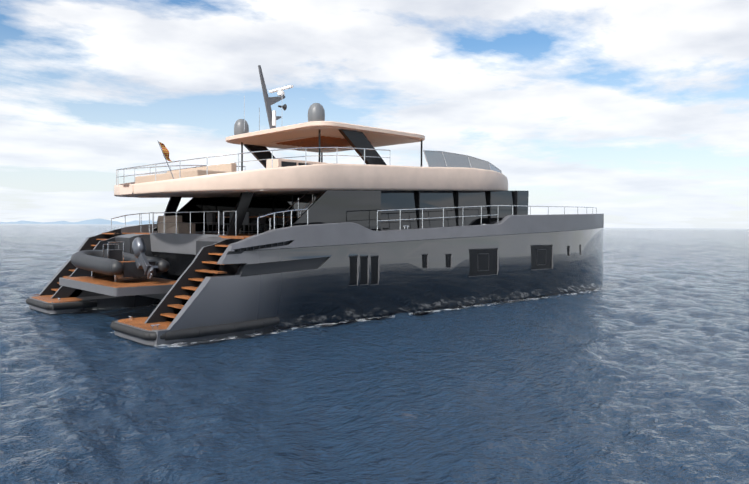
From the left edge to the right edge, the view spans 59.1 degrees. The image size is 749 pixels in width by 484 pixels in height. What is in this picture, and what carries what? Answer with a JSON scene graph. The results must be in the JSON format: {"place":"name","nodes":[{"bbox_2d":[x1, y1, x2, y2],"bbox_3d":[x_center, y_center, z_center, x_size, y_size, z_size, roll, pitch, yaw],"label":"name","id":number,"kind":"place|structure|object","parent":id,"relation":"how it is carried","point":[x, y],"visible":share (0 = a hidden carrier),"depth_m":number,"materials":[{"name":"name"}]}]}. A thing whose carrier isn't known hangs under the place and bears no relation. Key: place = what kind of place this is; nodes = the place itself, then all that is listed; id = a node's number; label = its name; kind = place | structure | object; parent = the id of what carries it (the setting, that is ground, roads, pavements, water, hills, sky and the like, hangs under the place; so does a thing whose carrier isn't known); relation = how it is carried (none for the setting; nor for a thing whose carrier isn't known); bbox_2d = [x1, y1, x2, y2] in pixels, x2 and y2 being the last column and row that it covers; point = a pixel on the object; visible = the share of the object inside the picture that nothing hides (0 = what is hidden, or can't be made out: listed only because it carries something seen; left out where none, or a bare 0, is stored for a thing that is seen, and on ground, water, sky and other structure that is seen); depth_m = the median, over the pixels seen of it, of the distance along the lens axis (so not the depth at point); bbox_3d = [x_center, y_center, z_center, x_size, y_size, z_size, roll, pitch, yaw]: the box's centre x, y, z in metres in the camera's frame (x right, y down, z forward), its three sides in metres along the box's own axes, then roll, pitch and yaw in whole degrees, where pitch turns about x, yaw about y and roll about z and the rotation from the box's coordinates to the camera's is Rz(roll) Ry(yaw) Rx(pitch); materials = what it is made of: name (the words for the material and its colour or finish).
{"place":"outdoors","nodes":[
{"label":"outdoors","id":0,"kind":"place"},
{"bbox_2d":[104,249,121,260],"bbox_3d":[-10.206,0.588,25.796,0.560,0.580,0.450,-1,2,-43],"label":"dinghy console","id":1,"kind":"object","parent":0,"point":[115,254],"visible":0.52,"depth_m":25.64,"materials":[{"name":"grey plastic"}]},
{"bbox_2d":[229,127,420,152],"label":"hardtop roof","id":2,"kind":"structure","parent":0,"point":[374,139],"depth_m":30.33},
{"bbox_2d":[0,224,748,483],"bbox_3d":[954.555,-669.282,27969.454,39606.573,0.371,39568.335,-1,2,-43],"label":"sea","id":3,"kind":"structure","parent":0,"point":[636,371],"depth_m":14.75,"materials":[{"name":"blue liquid"}]},
{"bbox_2d":[0,219,156,224],"bbox_3d":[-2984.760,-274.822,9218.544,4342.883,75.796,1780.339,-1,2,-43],"label":"mountains","id":4,"kind":"structure","parent":3,"relation":"in","point":[100,221],"depth_m":8064.82,"materials":[{"name":"blue"}]},
{"bbox_2d":[29,224,262,313],"bbox_3d":[-3.312,1.119,37.108,28.710,5.769,3.530,-1,2,-43],"label":"hull","id":5,"kind":"object","parent":3,"relation":"in","point":[105,303],"visible":0.04,"depth_m":28.77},
{"bbox_2d":[29,277,176,344],"bbox_3d":[-9.084,2.172,25.354,4.500,1.450,12.300,-1,2,-43],"label":"swim platform","id":6,"kind":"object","parent":5,"relation":"attached to","point":[158,291],"visible":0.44,"depth_m":22.96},
{"bbox_2d":[26,298,279,340],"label":"bumpers","id":7,"kind":"object","parent":5,"relation":"attached to","point":[210,330],"visible":0.73,"depth_m":20.81,"materials":[{"name":"rubber"}]},
{"bbox_2d":[68,233,242,320],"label":"stair stringers","id":8,"kind":"object","parent":5,"relation":"attached to","point":[181,303],"visible":0.15,"depth_m":22.31,"materials":[{"name":"grey metal"}]},
{"bbox_2d":[32,216,295,329],"bbox_3d":[-4.393,-0.107,29.670,17.100,5.086,12.150,-1,2,-43],"label":"teak decking","id":9,"kind":"object","parent":5,"relation":"on","point":[144,281],"visible":0.35,"depth_m":23.52,"materials":[{"name":"brown wood"}]},
{"bbox_2d":[91,242,141,280],"bbox_3d":[-10.019,0.704,25.597,1.000,1.440,2.380,-1,2,-43],"label":"frame","id":10,"kind":"object","parent":9,"relation":"on","point":[119,277],"visible":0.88,"depth_m":25.44,"materials":[{"name":"grey metal"}]},
{"bbox_2d":[121,261,155,277],"bbox_3d":[-10.004,0.975,25.586,1.240,0.600,4.350,-1,2,-43],"label":"dinghy hull","id":11,"kind":"object","parent":10,"relation":"on","point":[131,269],"visible":0.31,"depth_m":23.85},
{"bbox_2d":[132,237,157,278],"bbox_3d":[-8.256,0.571,23.710,0.420,1.490,1.626,-1,2,-43],"label":"outboard motor","id":12,"kind":"object","parent":11,"relation":"attached to","point":[139,250],"visible":1,"depth_m":23.77,"materials":[{"name":"grey metal"}]},
{"bbox_2d":[70,250,169,275],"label":"rib tubes","id":13,"kind":"object","parent":9,"relation":"on","point":[93,261],"visible":0.79,"depth_m":24.50},
{"bbox_2d":[135,163,235,233],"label":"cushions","id":14,"kind":"object","parent":9,"relation":"on","point":[193,172],"visible":0.29,"depth_m":26.90,"materials":[{"name":"beige fabric"}]},
{"bbox_2d":[206,212,302,234],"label":"outdoor chairs","id":15,"kind":"object","parent":9,"relation":"on","point":[209,218],"visible":0.54,"depth_m":28.86,"materials":[{"name":"grey"}]},
{"bbox_2d":[152,252,195,275],"bbox_3d":[-7.534,0.950,26.765,0.480,0.947,5.800,-1,2,-43],"label":"transom panel","id":16,"kind":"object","parent":5,"relation":"on","point":[179,263],"depth_m":27.39,"materials":[{"name":"black"}]},
{"bbox_2d":[150,233,225,254],"bbox_3d":[-7.559,0.070,26.714,0.568,0.810,5.800,-1,2,-43],"label":"aft coaming","id":17,"kind":"object","parent":16,"relation":"on","point":[182,243],"visible":0.62,"depth_m":26.91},
{"bbox_2d":[33,95,596,328],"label":"railings","id":18,"kind":"object","parent":5,"relation":"on","point":[270,219],"visible":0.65,"depth_m":25.95,"materials":[{"name":"white metal"}]},
{"bbox_2d":[159,142,171,161],"bbox_3d":[-7.344,-3.168,23.257,0.540,0.690,0.155,-1,2,-43],"label":"flag","id":19,"kind":"object","parent":18,"relation":"attached to","point":[165,150],"visible":0.92,"depth_m":23.24,"materials":[{"name":"orange fabric"}]},
{"bbox_2d":[245,190,528,231],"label":"windows","id":20,"kind":"structure","parent":5,"relation":"on","point":[390,200],"depth_m":30.58,"materials":[{"name":"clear glass"}]},
{"bbox_2d":[151,190,380,230],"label":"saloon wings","id":21,"kind":"object","parent":20,"relation":"attached to","point":[360,207],"visible":0.53,"depth_m":26.22},
{"bbox_2d":[114,163,507,196],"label":"flybridge deck","id":22,"kind":"structure","parent":20,"relation":"on","point":[331,176],"depth_m":24.84,"materials":[{"name":"beige paint"}]},
{"bbox_2d":[120,190,325,197],"bbox_3d":[-6.095,-2.022,28.018,7.400,0.311,10.000,-1,2,-43],"label":"deck overhang underside","id":23,"kind":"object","parent":22,"relation":"attached to","point":[212,194],"depth_m":26.96,"materials":[{"name":"grey"}]},
{"bbox_2d":[266,159,325,167],"bbox_3d":[-3.042,-2.711,26.059,2.400,0.950,0.800,-1,2,-43],"label":"furniture","id":24,"kind":"object","parent":22,"relation":"on","point":[276,163],"visible":0.27,"depth_m":25.35,"materials":[{"name":"beige fabric"}]},
{"bbox_2d":[241,129,422,170],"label":"supports","id":25,"kind":"object","parent":22,"relation":"on","point":[355,139],"visible":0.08,"depth_m":28.29,"materials":[{"name":"black metal"}]},
{"bbox_2d":[226,121,424,150],"bbox_3d":[-2.423,-4.893,31.364,6.600,0.240,8.000,-1,2,-43],"label":"hardtop","id":26,"kind":"object","parent":25,"relation":"on","point":[311,124],"visible":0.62,"depth_m":28.27,"materials":[{"name":"beige paint"}]},
{"bbox_2d":[258,65,284,128],"bbox_3d":[-4.566,-6.349,29.314,1.398,2.740,0.140,-1,2,-43],"label":"mast","id":27,"kind":"object","parent":26,"relation":"on","point":[269,101],"visible":0.85,"depth_m":29.17,"materials":[{"name":"grey metal"}]},
{"bbox_2d":[269,85,292,125],"bbox_3d":[-4.394,-6.017,29.486,0.859,1.790,1.700,-1,2,-43],"label":"radar","id":28,"kind":"object","parent":27,"relation":"attached to","point":[280,91],"visible":1,"depth_m":29.32,"materials":[{"name":"white paint"}]},
{"bbox_2d":[278,104,286,110],"bbox_3d":[-4.168,-6.075,29.668,0.360,0.285,0.300,-1,2,-43],"label":"horn","id":29,"kind":"object","parent":28,"relation":"attached to","point":[284,106],"visible":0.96,"depth_m":29.68,"materials":[{"name":"grey metal"}]},
{"bbox_2d":[234,103,324,134],"bbox_3d":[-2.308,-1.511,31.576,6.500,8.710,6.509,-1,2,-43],"label":"satellite domes","id":30,"kind":"structure","parent":26,"relation":"on","point":[316,111],"depth_m":27.23,"materials":[{"name":"grey plastic"}]},
{"bbox_2d":[276,136,370,148],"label":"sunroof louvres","id":31,"kind":"object","parent":26,"relation":"attached to","point":[328,141],"visible":0.71,"depth_m":31.16,"materials":[{"name":"brown wood"}]},
{"bbox_2d":[423,150,501,172],"bbox_3d":[1.240,-3.659,34.829,7.778,0.988,10.995,-1,2,-43],"label":"windshield frame","id":32,"kind":"object","parent":22,"relation":"on","point":[459,154],"visible":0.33,"depth_m":29.66,"materials":[{"name":"grey metal"}]},
{"bbox_2d":[424,151,500,172],"bbox_3d":[1.240,-3.654,34.829,7.745,0.965,10.960,-1,2,-43],"label":"windshield","id":33,"kind":"object","parent":32,"relation":"in","point":[434,158],"visible":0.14,"depth_m":29.57,"materials":[{"name":"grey glass"}]},
{"bbox_2d":[157,190,517,235],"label":"pillars","id":34,"kind":"structure","parent":20,"relation":"on","point":[243,203],"depth_m":28.39,"materials":[{"name":"black metal"}]},
{"bbox_2d":[52,287,606,347],"bbox_3d":[-0.159,2.733,33.718,28.950,0.001,13.686,-1,2,-43],"label":"sea foam","id":35,"kind":"object","parent":3,"relation":"on","point":[334,323],"visible":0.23,"depth_m":24.54,"materials":[{"name":"white"}]},
{"bbox_2d":[117,214,603,346],"bbox_3d":[3.060,1.330,30.296,28.710,5.769,3.530,-1,2,-43],"label":"hull","id":36,"kind":"object","parent":3,"relation":"in","point":[300,277],"visible":0.67,"depth_m":25.00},
{"bbox_2d":[239,242,545,270],"bbox_3d":[-2.184,0.472,31.754,17.671,1.469,12.730,-1,2,-43],"label":"hull window trim","id":37,"kind":"structure","parent":36,"relation":"attached to","point":[246,248],"depth_m":29.40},
{"bbox_2d":[349,245,579,284],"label":"hull windows","id":38,"kind":"structure","parent":36,"relation":"in","point":[539,255],"depth_m":29.45,"materials":[{"name":"black glass"}]},
{"bbox_2d":[0,0,748,228],"label":"sky","id":39,"kind":"structure","parent":0,"point":[636,112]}
]}

